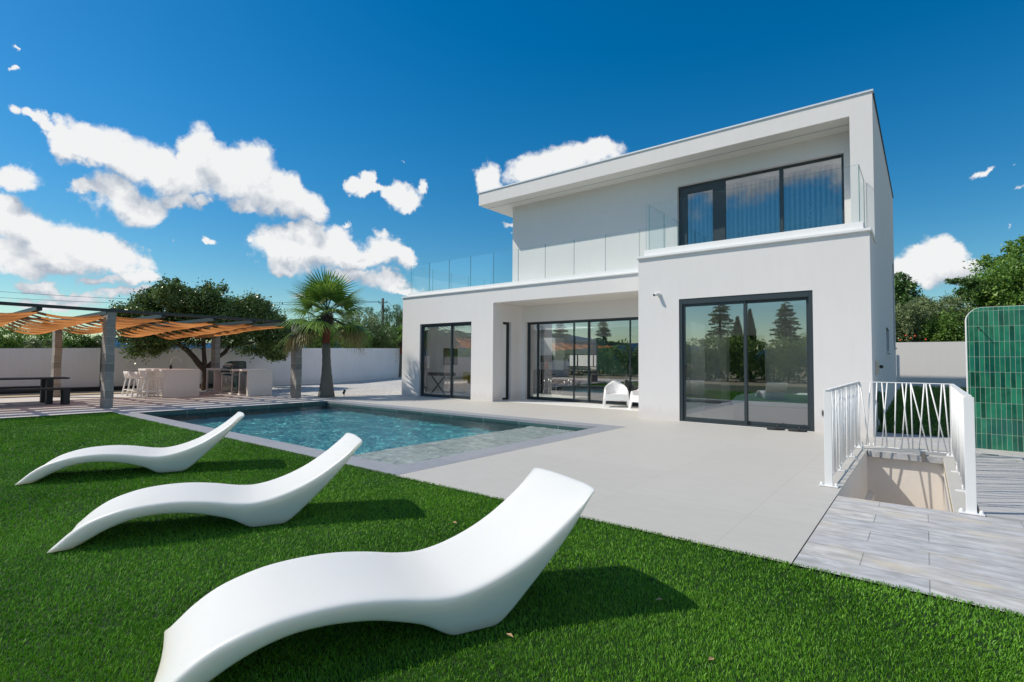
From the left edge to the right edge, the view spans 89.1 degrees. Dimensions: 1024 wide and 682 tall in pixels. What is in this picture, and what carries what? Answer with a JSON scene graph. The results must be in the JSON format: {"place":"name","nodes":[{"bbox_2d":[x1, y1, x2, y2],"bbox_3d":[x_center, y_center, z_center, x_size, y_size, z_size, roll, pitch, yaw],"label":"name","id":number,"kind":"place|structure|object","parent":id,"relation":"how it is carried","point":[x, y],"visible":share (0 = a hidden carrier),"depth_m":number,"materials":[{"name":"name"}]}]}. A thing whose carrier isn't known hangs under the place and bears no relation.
{"place":"outdoors","nodes":[
{"label":"outdoors","id":0,"kind":"place"},
{"bbox_2d":[0,391,331,417],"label":"pergola paving","id":1,"kind":"structure","parent":0,"point":[31,406],"depth_m":14.97,"materials":[{"name":"grey tile"}]},
{"bbox_2d":[0,386,39,388],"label":"bench","id":2,"kind":"object","parent":1,"relation":"on","point":[8,387],"depth_m":14.79,"materials":[{"name":"black wood"}]},
{"bbox_2d":[0,377,69,403],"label":"dining table","id":3,"kind":"object","parent":1,"relation":"on","point":[46,396],"visible":0.97,"depth_m":14.51,"materials":[{"name":"black wood"}]},
{"bbox_2d":[0,387,69,404],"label":"bench","id":4,"kind":"object","parent":1,"relation":"on","point":[65,396],"visible":1,"depth_m":14.32,"materials":[{"name":"black wood"}]},
{"bbox_2d":[121,371,144,395],"bbox_3d":[-13.266,1.478,18.187,0.515,0.843,0.561,-1,-3,34],"label":"bar stool","id":5,"kind":"object","parent":1,"relation":"on","point":[126,375],"visible":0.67,"depth_m":18.03,"materials":[{"name":"white plastic"}]},
{"bbox_2d":[126,371,149,396],"bbox_3d":[-12.874,1.469,17.876,0.515,0.843,0.561,-1,-3,34],"label":"bar stool","id":6,"kind":"object","parent":1,"relation":"on","point":[130,374],"visible":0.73,"depth_m":17.81,"materials":[{"name":"white plastic"}]},
{"bbox_2d":[131,372,154,396],"bbox_3d":[-12.483,1.460,17.565,0.515,0.843,0.561,-1,-3,34],"label":"bar stool","id":7,"kind":"object","parent":1,"relation":"on","point":[136,375],"visible":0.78,"depth_m":17.48,"materials":[{"name":"white plastic"}]},
{"bbox_2d":[0,301,301,407],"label":"pergola","id":8,"kind":"object","parent":1,"relation":"on","point":[110,322],"visible":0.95,"depth_m":15.66,"materials":[{"name":"wood"}]},
{"bbox_2d":[140,372,162,397],"bbox_3d":[-11.915,1.450,17.204,0.515,0.843,0.561,-1,-3,38],"label":"bar stool","id":9,"kind":"object","parent":1,"relation":"on","point":[145,375],"visible":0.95,"depth_m":17.12,"materials":[{"name":"white plastic"}]},
{"bbox_2d":[138,368,199,397],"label":"bar island","id":10,"kind":"structure","parent":1,"relation":"on","point":[176,382],"depth_m":17.62,"materials":[{"name":"white stone"}]},
{"bbox_2d":[1,337,341,347],"bbox_3d":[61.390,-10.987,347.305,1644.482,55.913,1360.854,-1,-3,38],"label":"hills","id":11,"kind":"structure","parent":0,"point":[207,346],"depth_m":746.95,"materials":[{"name":"green plant"}]},
{"bbox_2d":[206,368,272,395],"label":"grill island","id":12,"kind":"structure","parent":0,"point":[250,382],"depth_m":18.74,"materials":[{"name":"silver metal"}]},
{"bbox_2d":[221,361,246,373],"bbox_3d":[-10.420,0.984,19.424,0.820,0.480,0.623,-1,-3,38],"label":"barbecue grill","id":13,"kind":"object","parent":12,"relation":"in","point":[236,364],"visible":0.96,"depth_m":19.23,"materials":[{"name":"black metal"}]},
{"bbox_2d":[156,404,578,464],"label":"pool water","id":14,"kind":"structure","parent":0,"point":[395,438],"depth_m":10.45,"materials":[{"name":"blue liquid"}]},
{"bbox_2d":[463,372,470,392],"bbox_3d":[-1.650,1.658,20.924,0.450,0.844,0.490,-1,-3,38],"label":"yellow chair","id":15,"kind":"object","parent":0,"point":[467,376],"visible":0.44,"depth_m":20.76,"materials":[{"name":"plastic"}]},
{"bbox_2d":[16,399,978,561],"bbox_3d":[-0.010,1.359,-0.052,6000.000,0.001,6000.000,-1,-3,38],"label":"ground","id":16,"kind":"structure","parent":0,"point":[807,539],"depth_m":6.18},
{"bbox_2d":[0,323,28,347],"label":"bush","id":17,"kind":"object","parent":16,"relation":"on","point":[12,342],"visible":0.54,"depth_m":19.63,"materials":[{"name":"green plant"}]},
{"bbox_2d":[3,325,41,346],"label":"bush","id":18,"kind":"object","parent":16,"relation":"on","point":[36,336],"visible":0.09,"depth_m":20.72,"materials":[{"name":"green plant"}]},
{"bbox_2d":[19,335,51,347],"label":"bush","id":19,"kind":"object","parent":16,"relation":"on","point":[33,342],"visible":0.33,"depth_m":19.58,"materials":[{"name":"green plant"}]},
{"bbox_2d":[37,317,51,347],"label":"cypress tree","id":20,"kind":"object","parent":16,"relation":"on","point":[42,335],"visible":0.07,"depth_m":44.88,"materials":[{"name":"green plant"}]},
{"bbox_2d":[40,326,79,347],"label":"bush","id":21,"kind":"object","parent":16,"relation":"on","point":[47,336],"visible":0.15,"depth_m":20.55,"materials":[{"name":"green plant"}]},
{"bbox_2d":[62,328,96,347],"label":"bush","id":22,"kind":"object","parent":16,"relation":"on","point":[74,343],"visible":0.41,"depth_m":20.54,"materials":[{"name":"green plant"}]},
{"bbox_2d":[74,337,97,347],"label":"bush","id":23,"kind":"object","parent":16,"relation":"on","point":[86,343],"visible":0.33,"depth_m":20.76,"materials":[{"name":"green plant"}]},
{"bbox_2d":[89,334,102,347],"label":"bush","id":24,"kind":"object","parent":16,"relation":"on","point":[99,344],"visible":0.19,"depth_m":21.20,"materials":[{"name":"green plant"}]},
{"bbox_2d":[0,388,200,396],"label":"planting strip","id":25,"kind":"object","parent":16,"relation":"on","point":[38,394],"depth_m":18.74,"materials":[{"name":"soil"}]},
{"bbox_2d":[106,273,291,389],"bbox_3d":[-12.457,-0.211,21.813,4.191,4.732,7.579,-1,-3,38],"label":"evergreen tree","id":26,"kind":"object","parent":25,"relation":"on","point":[176,296],"visible":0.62,"depth_m":20.93,"materials":[{"name":"green plant"}]},
{"bbox_2d":[0,390,205,397],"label":"strip edging","id":27,"kind":"object","parent":16,"relation":"on","point":[71,395],"depth_m":17.83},
{"bbox_2d":[0,348,321,387],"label":"garden wall","id":28,"kind":"structure","parent":16,"relation":"on","point":[80,367],"depth_m":20.87,"materials":[{"name":"white paint"}]},
{"bbox_2d":[0,384,200,393],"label":"wall plinth","id":29,"kind":"structure","parent":28,"relation":"attached to","point":[77,389],"depth_m":20.00,"materials":[{"name":"paint"}]},
{"bbox_2d":[292,314,336,347],"bbox_3d":[-13.685,0.411,35.234,3.737,4.690,3.989,-1,-3,38],"label":"shrub","id":30,"kind":"object","parent":16,"relation":"on","point":[313,337],"visible":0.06,"depth_m":34.79,"materials":[{"name":"green plant"}]},
{"bbox_2d":[306,313,336,347],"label":"shrub","id":31,"kind":"object","parent":16,"relation":"on","point":[321,339],"visible":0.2,"depth_m":34.44,"materials":[{"name":"green plant"}]},
{"bbox_2d":[302,312,343,347],"bbox_3d":[-13.332,0.326,37.367,3.708,5.022,4.048,-1,-3,38],"label":"shrub","id":32,"kind":"object","parent":16,"relation":"on","point":[335,345],"visible":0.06,"depth_m":37.60,"materials":[{"name":"green plant"}]},
{"bbox_2d":[272,377,401,398],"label":"gravel yard","id":33,"kind":"structure","parent":16,"relation":"on","point":[379,387],"depth_m":23.31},
{"bbox_2d":[270,266,378,397],"bbox_3d":[-6.544,-0.304,18.118,3.581,4.619,3.571,-1,-3,38],"label":"palm tree","id":34,"kind":"object","parent":33,"relation":"on","point":[324,291],"visible":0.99,"depth_m":17.84,"materials":[{"name":"green plant"}]},
{"bbox_2d":[332,318,372,347],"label":"shrub","id":35,"kind":"object","parent":16,"relation":"on","point":[365,340],"visible":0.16,"depth_m":36.16,"materials":[{"name":"green plant"}]},
{"bbox_2d":[339,307,387,347],"bbox_3d":[-11.114,0.074,38.085,3.588,5.597,3.628,-1,-3,38],"label":"shrub","id":36,"kind":"object","parent":16,"relation":"on","point":[372,321],"visible":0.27,"depth_m":37.93,"materials":[{"name":"green plant"}]},
{"bbox_2d":[141,401,587,429],"bbox_3d":[-3.618,2.433,11.316,9.620,1.446,5.000,-1,-3,38],"label":"pool basin","id":37,"kind":"object","parent":16,"relation":"in","point":[159,413],"visible":0.12,"depth_m":13.48,"materials":[{"name":"grey tile"}]},
{"bbox_2d":[120,400,623,474],"bbox_3d":[-3.434,1.728,11.239,10.030,0.052,5.760,-1,-3,38],"label":"pool coping","id":38,"kind":"object","parent":37,"relation":"on","point":[380,467],"visible":0.69,"depth_m":8.49,"materials":[{"name":"grey stone"}]},
{"bbox_2d":[330,348,399,382],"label":"garden wall","id":39,"kind":"structure","parent":16,"relation":"on","point":[375,363],"depth_m":33.10,"materials":[{"name":"white paint"}]},
{"bbox_2d":[355,307,379,344],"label":"pine tree","id":40,"kind":"object","parent":16,"relation":"on","point":[367,313],"visible":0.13,"depth_m":45.43,"materials":[{"name":"green plant"}]},
{"bbox_2d":[378,298,386,321],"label":"utility pole","id":41,"kind":"object","parent":16,"relation":"on","point":[382,305],"visible":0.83,"depth_m":45.90,"materials":[{"name":"wood"}]},
{"bbox_2d":[0,297,372,304],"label":"overhead line","id":42,"kind":"object","parent":41,"relation":"attached to","point":[132,303],"visible":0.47,"depth_m":42.01,"materials":[{"name":"black metal"}]},
{"bbox_2d":[0,291,377,302],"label":"overhead line","id":43,"kind":"object","parent":41,"relation":"attached to","point":[119,298],"visible":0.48,"depth_m":42.41,"materials":[{"name":"black metal"}]},
{"bbox_2d":[364,315,401,358],"bbox_3d":[-9.892,0.322,38.621,3.438,5.178,3.386,-1,-3,38],"label":"shrub","id":44,"kind":"object","parent":16,"relation":"on","point":[379,344],"visible":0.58,"depth_m":38.33,"materials":[{"name":"green plant"}]},
{"bbox_2d":[371,327,398,347],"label":"shrub","id":45,"kind":"object","parent":16,"relation":"on","point":[386,340],"visible":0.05,"depth_m":40.64,"materials":[{"name":"green plant"}]},
{"bbox_2d":[369,303,402,340],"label":"pine tree","id":46,"kind":"object","parent":16,"relation":"on","point":[399,319],"visible":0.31,"depth_m":43.73,"materials":[{"name":"green plant"}]},
{"bbox_2d":[379,305,402,329],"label":"pine tree","id":47,"kind":"object","parent":16,"relation":"on","point":[386,311],"visible":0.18,"depth_m":46.88,"materials":[{"name":"green plant"}]},
{"bbox_2d":[386,325,402,376],"bbox_3d":[-8.408,0.737,39.753,2.766,4.164,2.759,-1,-3,38],"label":"palm tree","id":48,"kind":"object","parent":16,"relation":"on","point":[400,346],"visible":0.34,"depth_m":39.48,"materials":[{"name":"plant"}]},
{"bbox_2d":[0,411,1023,681],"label":"lawn base","id":49,"kind":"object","parent":16,"relation":"on","point":[508,656],"visible":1,"depth_m":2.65,"materials":[{"name":"green plant"}]},
{"bbox_2d":[15,412,243,484],"bbox_3d":[-4.294,1.196,6.063,2.066,0.608,0.658,2,-2,-29],"label":"sun lounger","id":50,"kind":"object","parent":49,"relation":"on","point":[182,457],"visible":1,"depth_m":5.91,"materials":[{"name":"white plastic"}]},
{"bbox_2d":[47,433,361,552],"bbox_3d":[-2.300,1.140,4.204,2.066,0.608,0.658,2,-2,-26],"label":"sun lounger","id":51,"kind":"object","parent":49,"relation":"on","point":[284,498],"visible":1,"depth_m":4.05,"materials":[{"name":"white plastic"}]},
{"bbox_2d":[154,468,594,681],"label":"sun lounger","id":52,"kind":"object","parent":49,"relation":"on","point":[485,571],"visible":1,"depth_m":2.50,"materials":[{"name":"white plastic"}]},
{"bbox_2d":[570,342,966,387],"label":"garden wall","id":53,"kind":"structure","parent":16,"relation":"on","point":[932,362],"depth_m":18.96,"materials":[{"name":"white paint"}]},
{"bbox_2d":[831,451,953,511],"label":"stairwell walls","id":54,"kind":"structure","parent":16,"relation":"on","point":[908,483],"depth_m":7.45,"materials":[{"name":"beige paint"}]},
{"bbox_2d":[868,450,948,463],"bbox_3d":[5.718,1.670,7.473,0.990,0.085,0.080,-1,-3,38],"label":"paving edge","id":55,"kind":"object","parent":54,"relation":"attached to","point":[905,456],"visible":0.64,"depth_m":7.48,"materials":[{"name":"grey stone"}]},
{"bbox_2d":[944,458,976,515],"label":"curb top","id":56,"kind":"structure","parent":54,"relation":"on","point":[957,497],"depth_m":5.51,"materials":[{"name":"grey concrete"}]},
{"bbox_2d":[895,317,911,341],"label":"bush","id":57,"kind":"object","parent":16,"relation":"on","point":[901,332],"visible":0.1,"depth_m":21.10,"materials":[{"name":"green plant"}]},
{"bbox_2d":[894,271,925,316],"bbox_3d":[22.681,-0.641,30.621,2.903,6.963,2.425,-1,-3,38],"label":"pine tree","id":58,"kind":"object","parent":16,"relation":"on","point":[905,291],"visible":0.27,"depth_m":30.07,"materials":[{"name":"green plant"}]},
{"bbox_2d":[895,301,931,341],"bbox_3d":[15.726,0.396,20.768,1.712,4.046,1.697,-1,-3,38],"label":"bush","id":59,"kind":"object","parent":16,"relation":"on","point":[911,315],"visible":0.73,"depth_m":20.34,"materials":[{"name":"green plant"}]},
{"bbox_2d":[896,322,933,341],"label":"bush","id":60,"kind":"object","parent":16,"relation":"on","point":[911,336],"visible":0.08,"depth_m":20.77,"materials":[{"name":"green plant"}]},
{"bbox_2d":[900,294,946,322],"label":"bush","id":61,"kind":"object","parent":16,"relation":"on","point":[922,299],"visible":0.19,"depth_m":21.44,"materials":[{"name":"green plant"}]},
{"bbox_2d":[902,316,962,341],"bbox_3d":[16.563,0.657,20.389,2.074,3.525,1.872,-1,-3,38],"label":"bush","id":62,"kind":"object","parent":16,"relation":"on","point":[929,329],"visible":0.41,"depth_m":20.05,"materials":[{"name":"green plant"}]},
{"bbox_2d":[925,306,968,341],"bbox_3d":[17.083,0.524,19.890,1.999,3.748,2.128,-1,-3,38],"label":"bush","id":63,"kind":"object","parent":16,"relation":"on","point":[948,318],"visible":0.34,"depth_m":19.80,"materials":[{"name":"green plant"}]},
{"bbox_2d":[919,290,976,335],"bbox_3d":[17.186,0.204,20.599,1.662,4.432,1.754,0,-2,0],"label":"bush","id":64,"kind":"object","parent":16,"relation":"on","point":[942,303],"visible":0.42,"depth_m":20.36,"materials":[{"name":"green plant"}]},
{"bbox_2d":[944,276,1005,306],"bbox_3d":[19.097,-0.250,21.351,1.271,5.020,1.914,2,-3,-33],"label":"cedar tree","id":65,"kind":"object","parent":16,"relation":"on","point":[972,284],"visible":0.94,"depth_m":21.30,"materials":[{"name":"green plant"}]},
{"bbox_2d":[947,234,1023,312],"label":"broadleaf tree","id":66,"kind":"object","parent":16,"relation":"on","point":[1008,272],"visible":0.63,"depth_m":20.92,"materials":[{"name":"green plant"}]},
{"bbox_2d":[976,458,1023,521],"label":"wooden deck","id":67,"kind":"structure","parent":16,"relation":"on","point":[1000,488],"depth_m":5.36,"materials":[{"name":"grey wood"}]},
{"bbox_2d":[0,0,1023,343],"label":"sky","id":68,"kind":"structure","parent":0,"point":[260,145],"materials":[{"name":"blue"}]},
{"bbox_2d":[544,362,548,369],"bbox_3d":[1.393,0.999,20.957,0.180,0.320,0.180,-1,-3,38],"label":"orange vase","id":69,"kind":"object","parent":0,"point":[546,366],"visible":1,"depth_m":20.89,"materials":[{"name":"ceramic"}]},
{"bbox_2d":[533,369,605,394],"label":"kitchen island","id":70,"kind":"structure","parent":0,"point":[560,375],"depth_m":20.29,"materials":[{"name":"stone"}]},
{"bbox_2d":[596,335,637,374],"bbox_3d":[5.905,0.960,21.496,5.100,2.394,0.710,-1,-3,38],"label":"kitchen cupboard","id":71,"kind":"object","parent":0,"point":[612,354],"visible":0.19,"depth_m":22.22,"materials":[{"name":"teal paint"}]},
{"bbox_2d":[330,395,953,563],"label":"terrace","id":72,"kind":"structure","parent":0,"point":[761,492],"depth_m":6.13,"materials":[{"name":"beige concrete"}]},
{"bbox_2d":[603,380,629,407],"bbox_3d":[2.991,1.512,14.952,0.748,0.758,0.733,0,-2,8],"label":"garden armchair","id":73,"kind":"object","parent":72,"relation":"on","point":[615,390],"visible":0.94,"depth_m":14.91,"materials":[{"name":"white plastic"}]},
{"bbox_2d":[629,389,638,408],"bbox_3d":[3.726,1.491,14.279,0.733,0.758,0.748,2,-3,-44],"label":"garden armchair","id":74,"kind":"object","parent":72,"relation":"on","point":[634,395],"visible":0.21,"depth_m":14.26,"materials":[{"name":"white plastic"}]},
{"bbox_2d":[401,89,896,436],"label":"house","id":75,"kind":"structure","parent":72,"relation":"on","point":[711,232],"depth_m":13.74,"materials":[{"name":"white paint"}]},
{"bbox_2d":[428,372,455,394],"bbox_3d":[-2.699,1.567,19.033,1.500,0.858,0.340,-1,-3,38],"label":"table","id":76,"kind":"object","parent":75,"relation":"on","point":[432,374],"visible":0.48,"depth_m":18.87,"materials":[{"name":"black metal"}]},
{"bbox_2d":[420,322,470,399],"bbox_3d":[-2.277,0.669,17.967,2.520,2.582,0.165,-1,-3,38],"label":"sliding door","id":77,"kind":"structure","parent":75,"relation":"in","point":[423,326],"depth_m":18.05,"materials":[{"name":"metal"}]},
{"bbox_2d":[443,348,457,364],"bbox_3d":[-2.454,0.625,20.802,0.040,0.660,0.750,-1,-3,38],"label":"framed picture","id":78,"kind":"object","parent":75,"relation":"attached to","point":[447,351],"visible":0.89,"depth_m":20.75,"materials":[{"name":"metal"}]},
{"bbox_2d":[502,322,508,399],"bbox_3d":[-0.274,0.647,17.160,0.080,2.550,0.440,-1,-3,38],"label":"narrow window","id":79,"kind":"structure","parent":75,"relation":"in","point":[505,376],"depth_m":17.20,"materials":[{"name":"glass"}]},
{"bbox_2d":[543,377,556,394],"bbox_3d":[1.461,1.725,19.976,0.384,0.685,0.381,-1,-3,38],"label":"indoor stool","id":80,"kind":"object","parent":75,"relation":"on","point":[549,388],"visible":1,"depth_m":19.93,"materials":[{"name":"silver metal"}]},
{"bbox_2d":[539,338,564,369],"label":"oven tower","id":81,"kind":"structure","parent":75,"relation":"on","point":[552,352],"depth_m":23.63,"materials":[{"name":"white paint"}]},
{"bbox_2d":[563,377,575,395],"bbox_3d":[2.166,1.709,19.417,0.384,0.685,0.381,-1,-3,38],"label":"indoor stool","id":82,"kind":"object","parent":75,"relation":"on","point":[571,378],"visible":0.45,"depth_m":19.44,"materials":[{"name":"silver metal"}]},
{"bbox_2d":[567,354,595,366],"bbox_3d":[3.366,0.908,24.090,1.900,0.570,0.050,-1,-3,38],"label":"strip window","id":83,"kind":"structure","parent":75,"relation":"in","point":[567,354],"depth_m":24.16,"materials":[{"name":"white glass"}]},
{"bbox_2d":[527,317,638,405],"bbox_3d":[2.657,0.621,16.020,5.370,2.602,0.120,-1,-3,38],"label":"sliding door","id":84,"kind":"structure","parent":75,"relation":"in","point":[630,319],"depth_m":16.52,"materials":[{"name":"metal"}]},
{"bbox_2d":[561,373,638,396],"bbox_3d":[3.313,1.490,17.409,3.300,0.756,1.069,-1,-3,38],"label":"sofa","id":85,"kind":"object","parent":75,"relation":"on","point":[581,389],"visible":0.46,"depth_m":17.51,"materials":[{"name":"beige fabric"}]},
{"bbox_2d":[590,375,604,387],"bbox_3d":[2.914,1.377,17.713,0.480,0.440,0.120,-1,-21,38],"label":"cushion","id":86,"kind":"object","parent":85,"relation":"on","point":[597,380],"visible":0.91,"depth_m":17.65,"materials":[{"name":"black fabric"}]},
{"bbox_2d":[609,375,623,383],"bbox_3d":[3.462,1.365,17.278,0.480,0.440,0.120,-1,-20,26],"label":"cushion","id":87,"kind":"object","parent":85,"relation":"on","point":[617,378],"visible":0.43,"depth_m":17.25,"materials":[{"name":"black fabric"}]},
{"bbox_2d":[705,334,726,383],"bbox_3d":[5.831,0.509,14.866,0.400,1.400,0.650,-1,-3,38],"label":"wall cupboard","id":88,"kind":"object","parent":75,"relation":"attached to","point":[715,358],"depth_m":14.63,"materials":[{"name":"white paint"}]},
{"bbox_2d":[719,334,725,358],"bbox_3d":[5.982,0.156,14.761,0.020,0.680,0.630,-1,-3,38],"label":"upper door","id":89,"kind":"structure","parent":88,"relation":"in","point":[722,338],"depth_m":14.72,"materials":[{"name":"paint"}]},
{"bbox_2d":[719,359,726,383],"bbox_3d":[5.977,0.856,14.734,0.020,0.680,0.630,-1,-3,38],"label":"lower door","id":90,"kind":"structure","parent":88,"relation":"in","point":[722,362],"depth_m":14.69,"materials":[{"name":"paint"}]},
{"bbox_2d":[679,290,814,431],"bbox_3d":[4.730,0.393,10.690,2.590,2.682,0.165,-1,-3,38],"label":"sliding door","id":91,"kind":"structure","parent":75,"relation":"in","point":[807,295],"depth_m":10.63,"materials":[{"name":"metal"}]},
{"bbox_2d":[730,335,764,404],"bbox_3d":[6.969,0.884,15.408,0.975,2.090,0.050,-1,-3,38],"label":"dark curtain","id":92,"kind":"object","parent":75,"relation":"hanging from","point":[756,360],"visible":0.65,"depth_m":15.39,"materials":[{"name":"black fabric"}]},
{"bbox_2d":[679,154,844,245],"bbox_3d":[5.983,-3.047,12.763,3.740,2.150,0.263,-1,-3,38],"label":"upper window","id":93,"kind":"structure","parent":75,"relation":"in","point":[720,215],"depth_m":12.72,"materials":[{"name":"metal"}]},
{"bbox_2d":[875,361,883,373],"bbox_3d":[7.021,0.505,9.926,0.118,0.250,0.300,-1,-3,38],"label":"alarm box","id":94,"kind":"object","parent":75,"relation":"attached to","point":[877,368],"visible":1,"depth_m":9.84,"materials":[{"name":"beige plastic"}]},
{"bbox_2d":[877,391,886,424],"bbox_3d":[7.146,1.295,10.046,0.138,0.662,0.544,-1,-3,38],"label":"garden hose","id":95,"kind":"object","parent":75,"relation":"hanging from","point":[880,407],"visible":0.73,"depth_m":9.88,"materials":[{"name":"plastic"}]},
{"bbox_2d":[791,496,836,564],"bbox_3d":[2.499,1.487,4.230,0.008,0.001,2.230,-1,-3,38],"label":"joint","id":96,"kind":"object","parent":72,"relation":"on","point":[812,532],"visible":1,"depth_m":3.98,"materials":[{"name":"grey"}]},
{"bbox_2d":[819,381,984,515],"bbox_3d":[4.658,1.099,6.258,1.282,1.099,3.620,-1,-3,38],"label":"guard rail","id":97,"kind":"object","parent":72,"relation":"on","point":[842,403],"visible":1,"depth_m":6.23,"materials":[{"name":"white metal"}]},
{"bbox_2d":[686,322,704,416],"bbox_3d":[4.345,0.695,12.875,0.540,2.244,1.000,-1,-3,38],"label":"wardrobe","id":98,"kind":"object","parent":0,"point":[695,369],"visible":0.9,"depth_m":12.54,"materials":[{"name":"white paint"}]},
{"bbox_2d":[767,425,784,429],"bbox_3d":[5.109,1.672,10.061,0.319,0.096,0.135,0,-2,18],"label":"sandal","id":99,"kind":"object","parent":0,"point":[777,428],"visible":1,"depth_m":10.04,"materials":[{"name":"rubber"}]},
{"bbox_2d":[788,427,806,431],"bbox_3d":[5.410,1.666,9.844,0.319,0.096,0.135,-1,-2,27],"label":"sandal","id":100,"kind":"object","parent":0,"point":[794,430],"visible":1,"depth_m":9.80,"materials":[{"name":"rubber"}]},
{"bbox_2d":[805,204,821,228],"bbox_3d":[7.303,-2.599,12.579,0.340,1.380,0.347,-1,-3,38],"label":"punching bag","id":101,"kind":"object","parent":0,"point":[810,215],"visible":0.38,"depth_m":12.47,"materials":[{"name":"fabric"}]},
{"bbox_2d":[821,204,838,226],"bbox_3d":[7.534,-2.569,12.274,0.400,1.320,0.400,-1,-3,38],"label":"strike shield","id":102,"kind":"object","parent":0,"point":[831,215],"visible":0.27,"depth_m":12.15,"materials":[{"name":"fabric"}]},
{"bbox_2d":[793,496,1023,615],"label":"stone paving","id":103,"kind":"structure","parent":0,"point":[975,559],"depth_m":3.62,"materials":[{"name":"grey stone"}]},
{"bbox_2d":[873,432,950,447],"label":"shaded paving","id":104,"kind":"structure","parent":0,"point":[890,438],"depth_m":8.91,"materials":[{"name":"grey stone"}]},
{"bbox_2d":[877,385,966,436],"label":"side lawn","id":105,"kind":"structure","parent":0,"point":[917,432],"depth_m":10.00,"materials":[{"name":"green plant"}]},
{"bbox_2d":[896,355,900,389],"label":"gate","id":106,"kind":"structure","parent":105,"relation":"on","point":[898,369],"depth_m":18.05,"materials":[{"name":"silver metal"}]},
{"bbox_2d":[976,448,1023,462],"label":"paving strip","id":107,"kind":"object","parent":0,"point":[1012,456],"visible":0.5,"depth_m":7.40,"materials":[{"name":"grey stone"}]},
{"bbox_2d":[965,305,1023,451],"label":"shower wall","id":108,"kind":"structure","parent":107,"relation":"on","point":[994,341],"depth_m":7.91,"materials":[{"name":"green tile"}]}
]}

